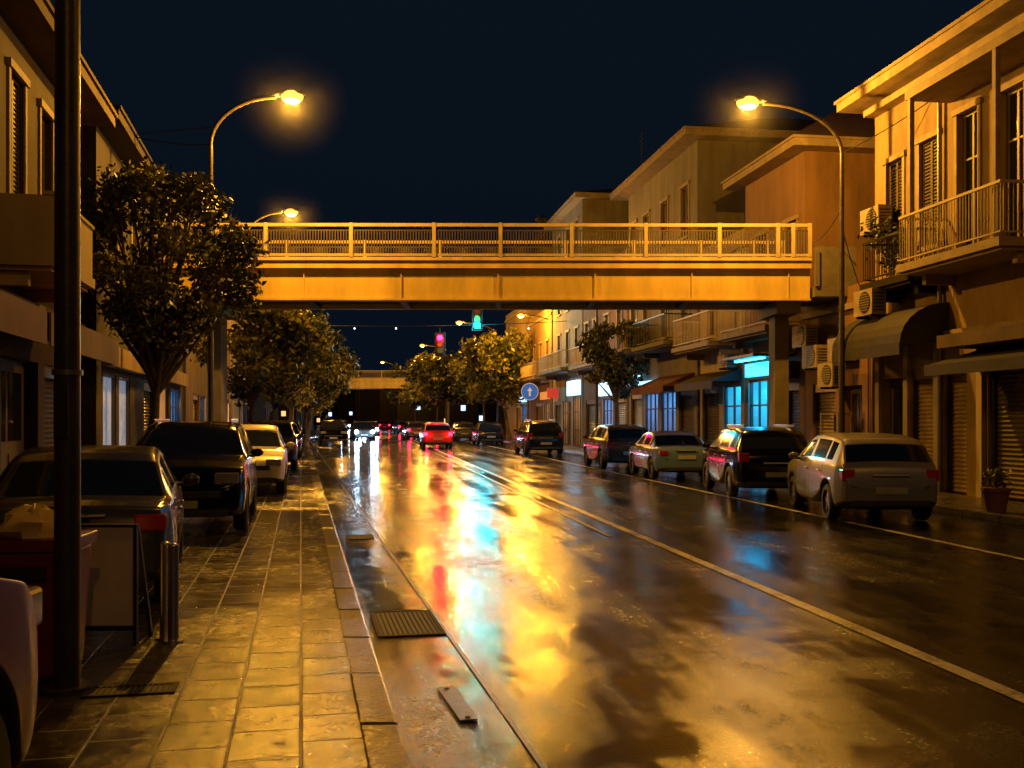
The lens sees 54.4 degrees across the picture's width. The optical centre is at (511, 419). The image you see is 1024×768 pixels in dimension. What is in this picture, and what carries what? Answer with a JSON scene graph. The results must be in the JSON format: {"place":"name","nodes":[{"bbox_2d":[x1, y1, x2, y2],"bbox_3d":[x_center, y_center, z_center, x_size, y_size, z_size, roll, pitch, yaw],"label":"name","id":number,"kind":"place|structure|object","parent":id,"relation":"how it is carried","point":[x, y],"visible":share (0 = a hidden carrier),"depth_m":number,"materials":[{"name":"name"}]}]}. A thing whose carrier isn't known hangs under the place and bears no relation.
{"place":"outdoors","nodes":[
{"label":"outdoors","id":0,"kind":"place"},
{"bbox_2d":[15,429,367,767],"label":"pavement","id":1,"kind":"structure","parent":0,"point":[255,663],"depth_m":6.09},
{"bbox_2d":[0,578,41,767],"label":"parked car","id":2,"kind":"object","parent":1,"relation":"on","point":[20,611],"visible":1,"depth_m":3.46,"materials":[{"name":"white paint"}]},
{"bbox_2d":[0,13,53,474],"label":"walls","id":3,"kind":"structure","parent":1,"relation":"on","point":[34,357],"depth_m":16.26,"materials":[{"name":"beige paint"}]},
{"bbox_2d":[1,358,24,473],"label":"door","id":4,"kind":"structure","parent":3,"relation":"attached to","point":[12,409],"depth_m":15.88,"materials":[{"name":"brown glass"}]},
{"bbox_2d":[11,76,44,194],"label":"windows","id":5,"kind":"structure","parent":3,"relation":"attached to","point":[14,136],"depth_m":15.67,"materials":[{"name":"brown glass"}]},
{"bbox_2d":[6,57,53,194],"bbox_3d":[-6.784,-4.360,11.491,0.097,2.220,15.680,0,0,-12],"label":"window trim","id":6,"kind":"structure","parent":3,"relation":"attached to","point":[18,72],"depth_m":15.79,"materials":[{"name":"stone"}]},
{"bbox_2d":[0,190,94,302],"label":"balcony","id":7,"kind":"structure","parent":3,"relation":"attached to","point":[27,242],"depth_m":13.80,"materials":[{"name":"beige concrete"}]},
{"bbox_2d":[44,365,53,446],"bbox_3d":[-7.248,0.290,12.926,0.130,2.480,12.400,0,0,-12],"label":"roller shutter","id":8,"kind":"object","parent":3,"relation":"attached to","point":[48,409],"visible":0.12,"depth_m":17.93,"materials":[{"name":"grey metal"}]},
{"bbox_2d":[0,0,117,127],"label":"roof","id":9,"kind":"structure","parent":3,"relation":"on","point":[30,23],"depth_m":15.97,"materials":[{"name":"tile"}]},
{"bbox_2d":[0,290,118,365],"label":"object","id":10,"kind":"object","parent":3,"relation":"attached to","point":[19,317],"visible":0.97,"depth_m":11.60,"materials":[{"name":"beige paint"}]},
{"bbox_2d":[0,503,97,683],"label":"litter bin","id":11,"kind":"object","parent":1,"relation":"on","point":[27,544],"visible":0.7,"depth_m":5.65,"materials":[{"name":"red plastic"}]},
{"bbox_2d":[41,0,92,696],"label":"street lamp","id":12,"kind":"object","parent":1,"relation":"on","point":[67,372],"visible":1,"depth_m":5.56,"materials":[{"name":"metal"}]},
{"bbox_2d":[0,445,199,596],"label":"parked car","id":13,"kind":"object","parent":1,"relation":"on","point":[129,484],"visible":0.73,"depth_m":8.33,"materials":[{"name":"grey paint"}]},
{"bbox_2d":[81,524,153,644],"bbox_3d":[-2.883,1.120,6.910,0.670,0.820,0.340,0,0,-1],"label":"sandwich board","id":14,"kind":"object","parent":1,"relation":"on","point":[117,556],"visible":0.58,"depth_m":6.75,"materials":[{"name":"black metal"}]},
{"bbox_2d":[80,681,179,697],"bbox_3d":[-2.150,1.524,5.620,0.500,0.008,0.220,0,0,-12],"label":"drain grate","id":15,"kind":"object","parent":1,"relation":"on","point":[132,689],"visible":0.99,"depth_m":5.61,"materials":[{"name":"metal"}]},
{"bbox_2d":[80,126,182,445],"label":"walls","id":16,"kind":"structure","parent":1,"relation":"on","point":[97,149],"depth_m":21.75,"materials":[{"name":"beige paint"}]},
{"bbox_2d":[103,228,178,444],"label":"windows","id":17,"kind":"structure","parent":16,"relation":"attached to","point":[108,409],"depth_m":24.98,"materials":[{"name":"white glass"}]},
{"bbox_2d":[101,347,187,386],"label":"shop fascia","id":18,"kind":"structure","parent":16,"relation":"attached to","point":[128,362],"depth_m":24.64,"materials":[{"name":"beige paint"}]},
{"bbox_2d":[99,104,191,239],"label":"roof","id":19,"kind":"structure","parent":16,"relation":"on","point":[126,144],"depth_m":22.99,"materials":[{"name":"concrete"}]},
{"bbox_2d":[155,541,170,640],"bbox_3d":[-2.420,1.190,6.950,0.138,0.679,0.140,0,0,0],"label":"bollard","id":20,"kind":"object","parent":1,"relation":"on","point":[163,635],"visible":0.82,"depth_m":6.92,"materials":[{"name":"silver metal"}]},
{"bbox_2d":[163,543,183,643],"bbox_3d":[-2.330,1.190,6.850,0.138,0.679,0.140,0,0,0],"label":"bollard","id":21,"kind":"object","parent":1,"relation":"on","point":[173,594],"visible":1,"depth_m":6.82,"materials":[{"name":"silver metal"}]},
{"bbox_2d":[81,156,270,425],"bbox_3d":[-7.188,-2.001,20.615,4.365,7.101,3.536,0,0,-45],"label":"street tree","id":22,"kind":"object","parent":1,"relation":"on","point":[154,324],"visible":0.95,"depth_m":20.35,"materials":[{"name":"green plant"}]},
{"bbox_2d":[183,331,206,420],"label":"walls","id":23,"kind":"structure","parent":1,"relation":"on","point":[197,377],"depth_m":40.77,"materials":[{"name":"beige paint"}]},
{"bbox_2d":[135,419,263,529],"bbox_3d":[-4.720,0.758,14.800,2.044,1.534,4.073,0,0,-12],"label":"parked car","id":24,"kind":"object","parent":1,"relation":"on","point":[217,458],"visible":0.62,"depth_m":13.72,"materials":[{"name":"black paint"}]},
{"bbox_2d":[208,89,305,420],"bbox_3d":[-5.100,-3.675,23.000,2.963,10.410,2.963,0,0,45],"label":"street lamp","id":25,"kind":"object","parent":1,"relation":"on","point":[292,96],"visible":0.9,"depth_m":22.95,"materials":[{"name":"metal"}]},
{"bbox_2d":[189,310,326,423],"bbox_3d":[-8.031,-1.551,31.939,4.077,6.182,3.462,0,0,0],"label":"street tree","id":26,"kind":"object","parent":1,"relation":"on","point":[293,335],"visible":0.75,"depth_m":31.48,"materials":[{"name":"green plant"}]},
{"bbox_2d":[241,424,294,492],"bbox_3d":[-5.750,0.815,21.700,2.012,1.420,3.924,0,0,-12],"label":"parked car","id":27,"kind":"object","parent":1,"relation":"on","point":[271,462],"visible":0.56,"depth_m":20.48,"materials":[{"name":"white paint"}]},
{"bbox_2d":[243,208,298,423],"bbox_3d":[-8.450,-3.900,38.000,2.963,10.860,2.963,0,0,45],"label":"street lamp","id":28,"kind":"object","parent":1,"relation":"on","point":[290,211],"visible":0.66,"depth_m":37.95,"materials":[{"name":"metal"}]},
{"bbox_2d":[248,421,303,469],"bbox_3d":[-7.600,0.778,31.200,2.118,1.495,4.130,0,0,-12],"label":"parked car","id":29,"kind":"object","parent":1,"relation":"on","point":[287,431],"visible":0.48,"depth_m":30.39,"materials":[{"name":"brown paint"}]},
{"bbox_2d":[227,310,339,420],"bbox_3d":[-8.884,-1.885,39.796,4.668,6.897,4.326,0,0,-43],"label":"street tree","id":30,"kind":"object","parent":1,"relation":"on","point":[312,369],"visible":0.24,"depth_m":39.89,"materials":[{"name":"green plant"}]},
{"bbox_2d":[257,335,348,421],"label":"street tree","id":31,"kind":"object","parent":1,"relation":"on","point":[291,403],"visible":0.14,"depth_m":47.49,"materials":[{"name":"green plant"}]},
{"bbox_2d":[297,310,361,445],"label":"street tree","id":32,"kind":"object","parent":1,"relation":"on","point":[343,385],"visible":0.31,"depth_m":56.80,"materials":[{"name":"green plant"}]},
{"bbox_2d":[49,0,983,377],"label":"sky","id":33,"kind":"structure","parent":0,"point":[411,111],"materials":[{"name":"black"}]},
{"bbox_2d":[310,426,1023,767],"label":"road","id":34,"kind":"structure","parent":0,"point":[581,645],"depth_m":8.60,"materials":[{"name":"black asphalt"}]},
{"bbox_2d":[316,419,349,444],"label":"parked car","id":35,"kind":"object","parent":34,"relation":"on","point":[332,430],"visible":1,"depth_m":64.22,"materials":[{"name":"black paint"}]},
{"bbox_2d":[306,435,410,767],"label":"kerb","id":36,"kind":"structure","parent":34,"relation":"on","point":[383,743],"depth_m":6.14,"materials":[{"name":"concrete"}]},
{"bbox_2d":[349,421,375,440],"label":"car","id":37,"kind":"object","parent":34,"relation":"on","point":[361,429],"visible":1,"depth_m":77.54,"materials":[{"name":"grey paint"}]},
{"bbox_2d":[308,442,537,767],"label":"road gutter","id":38,"kind":"object","parent":34,"relation":"on","point":[435,731],"visible":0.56,"depth_m":6.38,"materials":[{"name":"concrete"}]},
{"bbox_2d":[369,609,445,637],"bbox_3d":[-0.860,1.640,8.050,0.520,0.008,1.000,0,0,-12],"label":"drain grate","id":39,"kind":"object","parent":38,"relation":"on","point":[401,623],"visible":1,"depth_m":8.01,"materials":[{"name":"metal"}]},
{"bbox_2d":[437,686,477,720],"bbox_3d":[-0.320,1.633,5.750,0.100,0.014,0.680,0,0,-15],"label":"metal cover plate","id":40,"kind":"object","parent":38,"relation":"on","point":[458,705],"visible":1,"depth_m":5.70,"materials":[{"name":"black metal"}]},
{"bbox_2d":[310,441,546,767],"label":"road marking","id":41,"kind":"object","parent":34,"relation":"on","point":[537,758],"visible":0.89,"depth_m":6.59,"materials":[{"name":"paint"}]},
{"bbox_2d":[417,422,452,447],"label":"car","id":42,"kind":"object","parent":34,"relation":"on","point":[435,433],"visible":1,"depth_m":56.14,"materials":[{"name":"red paint"}]},
{"bbox_2d":[451,421,474,440],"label":"parked car","id":43,"kind":"object","parent":34,"relation":"on","point":[461,429],"visible":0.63,"depth_m":76.11,"materials":[{"name":"grey paint"}]},
{"bbox_2d":[470,422,503,444],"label":"parked car","id":44,"kind":"object","parent":34,"relation":"on","point":[487,431],"visible":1,"depth_m":63.18,"materials":[{"name":"grey paint"}]},
{"bbox_2d":[513,419,563,454],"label":"parked car","id":45,"kind":"object","parent":34,"relation":"on","point":[547,435],"visible":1,"depth_m":45.66,"materials":[{"name":"black paint"}]},
{"bbox_2d":[583,424,648,468],"bbox_3d":[3.620,0.898,34.300,2.118,1.495,4.130,0,0,-7],"label":"parked car","id":46,"kind":"object","parent":34,"relation":"on","point":[604,445],"visible":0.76,"depth_m":32.62,"materials":[{"name":"grey paint"}]},
{"bbox_2d":[628,431,705,478],"bbox_3d":[4.500,0.982,28.700,1.970,1.327,4.166,0,0,-5],"label":"parked car","id":47,"kind":"object","parent":34,"relation":"on","point":[654,453],"visible":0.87,"depth_m":27.33,"materials":[{"name":"silver paint"}]},
{"bbox_2d":[413,440,1023,702],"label":"road marking","id":48,"kind":"object","parent":34,"relation":"on","point":[988,683],"visible":0.89,"depth_m":8.27,"materials":[{"name":"paint"}]},
{"bbox_2d":[463,440,1023,559],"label":"road marking","id":49,"kind":"object","parent":34,"relation":"on","point":[815,515],"visible":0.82,"depth_m":16.05,"materials":[{"name":"paint"}]},
{"bbox_2d":[702,424,807,496],"bbox_3d":[5.420,0.878,22.350,2.044,1.534,4.073,0,0,0],"label":"parked car","id":50,"kind":"object","parent":34,"relation":"on","point":[735,458],"visible":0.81,"depth_m":20.61,"materials":[{"name":"black paint"}]},
{"bbox_2d":[504,440,1023,525],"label":"kerb","id":51,"kind":"structure","parent":34,"relation":"on","point":[985,515],"depth_m":16.68,"materials":[{"name":"concrete"}]},
{"bbox_2d":[384,358,435,420],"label":"street tree","id":52,"kind":"object","parent":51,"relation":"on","point":[406,394],"visible":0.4,"depth_m":107.11,"materials":[{"name":"green plant"}]},
{"bbox_2d":[787,432,939,519],"bbox_3d":[6.030,0.935,17.500,2.012,1.420,3.924,0,0,3],"label":"parked car","id":53,"kind":"object","parent":34,"relation":"on","point":[834,474],"visible":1,"depth_m":15.81,"materials":[{"name":"silver paint"}]},
{"bbox_2d":[314,425,1023,515],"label":"pavement","id":54,"kind":"structure","parent":0,"point":[1014,507],"depth_m":18.59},
{"bbox_2d":[399,349,470,421],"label":"street tree","id":55,"kind":"object","parent":54,"relation":"on","point":[421,370],"visible":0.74,"depth_m":94.88,"materials":[{"name":"green plant"}]},
{"bbox_2d":[445,339,502,421],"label":"street tree","id":56,"kind":"object","parent":54,"relation":"on","point":[460,388],"visible":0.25,"depth_m":82.83,"materials":[{"name":"green plant"}]},
{"bbox_2d":[159,222,811,427],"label":"pedestrian bridge","id":57,"kind":"structure","parent":54,"relation":"on","point":[774,291],"depth_m":25.16,"materials":[{"name":"paint"}]},
{"bbox_2d":[456,327,532,439],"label":"street tree","id":58,"kind":"object","parent":54,"relation":"on","point":[483,357],"visible":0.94,"depth_m":71.96,"materials":[{"name":"green plant"}]},
{"bbox_2d":[506,310,542,437],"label":"walls","id":59,"kind":"structure","parent":54,"relation":"on","point":[512,411],"depth_m":79.47,"materials":[{"name":"beige paint"}]},
{"bbox_2d":[135,102,928,420],"bbox_3d":[-10.299,-5.415,40.691,39.416,13.891,39.398,0,0,0],"label":"overhead cable span","id":60,"kind":"object","parent":54,"relation":"on","point":[495,324],"visible":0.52,"depth_m":23.78,"materials":[{"name":"black rubber"}]},
{"bbox_2d":[529,315,552,419],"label":"walls","id":61,"kind":"structure","parent":54,"relation":"on","point":[539,332],"depth_m":68.68,"materials":[{"name":"beige paint"}]},
{"bbox_2d":[553,199,628,446],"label":"walls","id":62,"kind":"structure","parent":54,"relation":"on","point":[595,211],"depth_m":56.53,"materials":[{"name":"beige paint"}]},
{"bbox_2d":[559,221,580,445],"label":"windows","id":63,"kind":"structure","parent":62,"relation":"attached to","point":[574,419],"depth_m":58.52,"materials":[{"name":"black glass"}]},
{"bbox_2d":[544,189,614,229],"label":"roof","id":64,"kind":"structure","parent":62,"relation":"on","point":[568,206],"depth_m":56.57,"materials":[{"name":"concrete"}]},
{"bbox_2d":[584,310,628,440],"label":"walls","id":65,"kind":"structure","parent":54,"relation":"on","point":[589,390],"depth_m":51.28,"materials":[{"name":"beige paint"}]},
{"bbox_2d":[575,318,649,423],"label":"street tree","id":66,"kind":"object","parent":54,"relation":"on","point":[618,377],"visible":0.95,"depth_m":42.70,"materials":[{"name":"green plant"}]},
{"bbox_2d":[629,140,778,437],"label":"walls","id":67,"kind":"structure","parent":54,"relation":"on","point":[706,168],"depth_m":37.39,"materials":[{"name":"beige paint"}]},
{"bbox_2d":[615,340,692,363],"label":"balcony","id":68,"kind":"structure","parent":67,"relation":"attached to","point":[651,350],"depth_m":40.02,"materials":[{"name":"concrete"}]},
{"bbox_2d":[609,313,691,351],"bbox_3d":[5.554,-3.490,41.117,1.090,0.920,8.440,0,0,-8],"label":"balcony railing","id":69,"kind":"object","parent":68,"relation":"on","point":[650,325],"visible":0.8,"depth_m":39.59,"materials":[{"name":"beige metal"}]},
{"bbox_2d":[629,180,689,348],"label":"window trim","id":70,"kind":"structure","parent":67,"relation":"attached to","point":[666,198],"depth_m":39.99,"materials":[{"name":"stone"}]},
{"bbox_2d":[633,187,687,430],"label":"windows","id":71,"kind":"structure","parent":67,"relation":"attached to","point":[685,205],"depth_m":40.72,"materials":[{"name":"glass"}]},
{"bbox_2d":[631,372,693,394],"bbox_3d":[5.821,-1.375,38.883,1.215,0.750,4.400,0,0,-8],"label":"awning","id":72,"kind":"object","parent":67,"relation":"attached to","point":[656,385],"visible":0.94,"depth_m":38.18,"materials":[{"name":"red fabric"}]},
{"bbox_2d":[609,118,816,200],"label":"roof","id":73,"kind":"structure","parent":67,"relation":"on","point":[761,130],"depth_m":37.46,"materials":[{"name":"concrete"}]},
{"bbox_2d":[700,248,744,442],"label":"walls","id":74,"kind":"structure","parent":54,"relation":"on","point":[708,363],"depth_m":33.97,"materials":[{"name":"beige paint"}]},
{"bbox_2d":[671,340,739,359],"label":"balcony","id":75,"kind":"structure","parent":74,"relation":"attached to","point":[697,351],"depth_m":33.14,"materials":[{"name":"stone"}]},
{"bbox_2d":[672,310,739,346],"bbox_3d":[6.600,-3.090,34.046,1.090,0.920,3.840,0,0,-8],"label":"balcony railing","id":76,"kind":"object","parent":75,"relation":"on","point":[676,332],"visible":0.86,"depth_m":33.66,"materials":[{"name":"beige metal"}]},
{"bbox_2d":[674,369,741,391],"bbox_3d":[6.637,-1.325,34.051,1.015,0.650,3.900,0,0,-8],"label":"awning","id":77,"kind":"object","parent":74,"relation":"attached to","point":[701,381],"visible":1,"depth_m":33.24,"materials":[{"name":"fabric"}]},
{"bbox_2d":[704,386,718,445],"bbox_3d":[7.107,0.190,35.131,0.130,2.680,1.700,0,0,-8],"label":"roller shutter","id":78,"kind":"object","parent":74,"relation":"attached to","point":[712,413],"visible":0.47,"depth_m":35.38,"materials":[{"name":"metal"}]},
{"bbox_2d":[710,311,740,427],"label":"windows","id":79,"kind":"structure","parent":74,"relation":"attached to","point":[734,405],"depth_m":33.82,"materials":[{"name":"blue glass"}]},
{"bbox_2d":[734,95,844,432],"bbox_3d":[5.563,-3.575,22.933,3.369,10.210,2.978,0,0,-43],"label":"street lamp","id":80,"kind":"object","parent":54,"relation":"on","point":[746,102],"visible":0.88,"depth_m":22.94,"materials":[{"name":"metal"}]},
{"bbox_2d":[745,151,874,436],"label":"walls","id":81,"kind":"structure","parent":54,"relation":"on","point":[804,185],"depth_m":27.85,"materials":[{"name":"paint"}]},
{"bbox_2d":[718,324,799,348],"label":"balcony","id":82,"kind":"structure","parent":81,"relation":"attached to","point":[744,339],"depth_m":29.85,"materials":[{"name":"stone"}]},
{"bbox_2d":[720,310,798,332],"bbox_3d":[7.301,-3.190,29.653,0.990,0.920,3.640,0,0,-8],"label":"balcony railing","id":83,"kind":"object","parent":82,"relation":"on","point":[723,322],"visible":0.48,"depth_m":30.17,"materials":[{"name":"beige metal"}]},
{"bbox_2d":[720,353,799,378],"bbox_3d":[7.339,-1.540,29.760,0.897,0.780,3.900,0,0,-8],"label":"shop sign","id":84,"kind":"object","parent":81,"relation":"attached to","point":[759,369],"visible":0.73,"depth_m":30.05,"materials":[{"name":"teal plastic"}]},
{"bbox_2d":[750,221,795,425],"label":"windows","id":85,"kind":"structure","parent":81,"relation":"attached to","point":[759,381],"depth_m":30.92,"materials":[{"name":"blue glass"}]},
{"bbox_2d":[789,382,798,430],"bbox_3d":[8.106,0.240,28.382,0.130,2.580,0.850,0,0,-8],"label":"roller shutter","id":86,"kind":"object","parent":81,"relation":"attached to","point":[793,403],"visible":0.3,"depth_m":28.58,"materials":[{"name":"grey metal"}]},
{"bbox_2d":[721,110,874,190],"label":"roof","id":87,"kind":"structure","parent":81,"relation":"on","point":[851,130],"depth_m":27.93,"materials":[{"name":"stone"}]},
{"bbox_2d":[792,279,874,443],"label":"walls","id":88,"kind":"structure","parent":54,"relation":"on","point":[815,335],"depth_m":25.64,"materials":[{"name":"beige paint"}]},
{"bbox_2d":[801,247,856,306],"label":"balcony","id":89,"kind":"structure","parent":88,"relation":"on","point":[825,288],"depth_m":25.04,"materials":[{"name":"concrete"}]},
{"bbox_2d":[850,385,861,432],"bbox_3d":[8.708,0.340,24.843,0.075,2.380,1.000,0,0,-8],"label":"door","id":90,"kind":"structure","parent":88,"relation":"in","point":[855,391],"depth_m":24.99,"materials":[{"name":"brown glass"}]},
{"bbox_2d":[875,63,1023,501],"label":"walls","id":91,"kind":"structure","parent":54,"relation":"on","point":[991,294],"depth_m":20.49,"materials":[{"name":"beige paint"}]},
{"bbox_2d":[891,378,902,434],"bbox_3d":[9.037,0.290,22.957,0.075,2.480,1.050,0,0,-8],"label":"door","id":92,"kind":"structure","parent":91,"relation":"attached to","point":[897,406],"depth_m":23.19,"materials":[{"name":"brown glass"}]},
{"bbox_2d":[834,0,1023,113],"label":"roof","id":93,"kind":"structure","parent":91,"relation":"on","point":[984,18],"depth_m":20.52,"materials":[{"name":"stone"}]},
{"bbox_2d":[875,343,985,497],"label":"pilasters","id":94,"kind":"object","parent":91,"relation":"attached to","point":[980,423],"visible":0.46,"depth_m":21.14,"materials":[{"name":"beige paint"}]},
{"bbox_2d":[937,65,941,491],"bbox_3d":[8.998,-2.960,20.955,0.100,8.980,0.095,0,0,-8],"label":"drainpipe","id":95,"kind":"object","parent":91,"relation":"attached to","point":[939,288],"visible":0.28,"depth_m":20.91,"materials":[{"name":"metal"}]},
{"bbox_2d":[860,236,1023,302],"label":"balcony","id":96,"kind":"structure","parent":91,"relation":"attached to","point":[928,274],"depth_m":19.51,"materials":[{"name":"concrete"}]},
{"bbox_2d":[862,179,1023,281],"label":"balcony railing","id":97,"kind":"object","parent":91,"relation":"attached to","point":[932,219],"visible":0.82,"depth_m":19.39,"materials":[{"name":"beige metal"}]},
{"bbox_2d":[857,215,923,275],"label":"balcony plants","id":98,"kind":"object","parent":97,"relation":"hanging from","point":[888,249],"visible":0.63,"depth_m":22.37,"materials":[{"name":"green plant"}]},
{"bbox_2d":[863,13,1023,344],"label":"string course","id":99,"kind":"object","parent":91,"relation":"attached to","point":[889,102],"visible":0.5,"depth_m":20.36,"materials":[{"name":"stone"}]},
{"bbox_2d":[881,74,1023,260],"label":"window trim","id":100,"kind":"structure","parent":91,"relation":"attached to","point":[1006,86],"depth_m":20.50,"materials":[{"name":"stone"}]},
{"bbox_2d":[890,86,1022,254],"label":"windows","id":101,"kind":"structure","parent":91,"relation":"attached to","point":[1014,134],"depth_m":20.17,"materials":[{"name":"brown glass"}]},
{"bbox_2d":[905,21,1023,261],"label":"balcony frame","id":102,"kind":"object","parent":91,"relation":"attached to","point":[994,59],"visible":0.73,"depth_m":18.77,"materials":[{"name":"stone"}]},
{"bbox_2d":[937,323,1023,348],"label":"shop sign","id":103,"kind":"object","parent":91,"relation":"attached to","point":[1008,335],"visible":1,"depth_m":18.33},
{"bbox_2d":[980,468,1011,512],"bbox_3d":[8.028,1.161,16.494,0.484,0.739,0.470,0,0,39],"label":"potted plant","id":104,"kind":"object","parent":54,"relation":"on","point":[996,498],"visible":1,"depth_m":16.38,"materials":[{"name":"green plant"}]},
{"label":"ground","id":105,"kind":"structure","parent":0,"visible":0},
{"bbox_2d":[292,370,459,425],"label":"pedestrian bridge","id":106,"kind":"structure","parent":105,"relation":"on","point":[380,382],"depth_m":107.18,"materials":[{"name":"paint"}]},
{"bbox_2d":[247,359,505,433],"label":"distant town","id":107,"kind":"object","parent":105,"relation":"on","point":[376,405],"visible":0.2,"depth_m":137.88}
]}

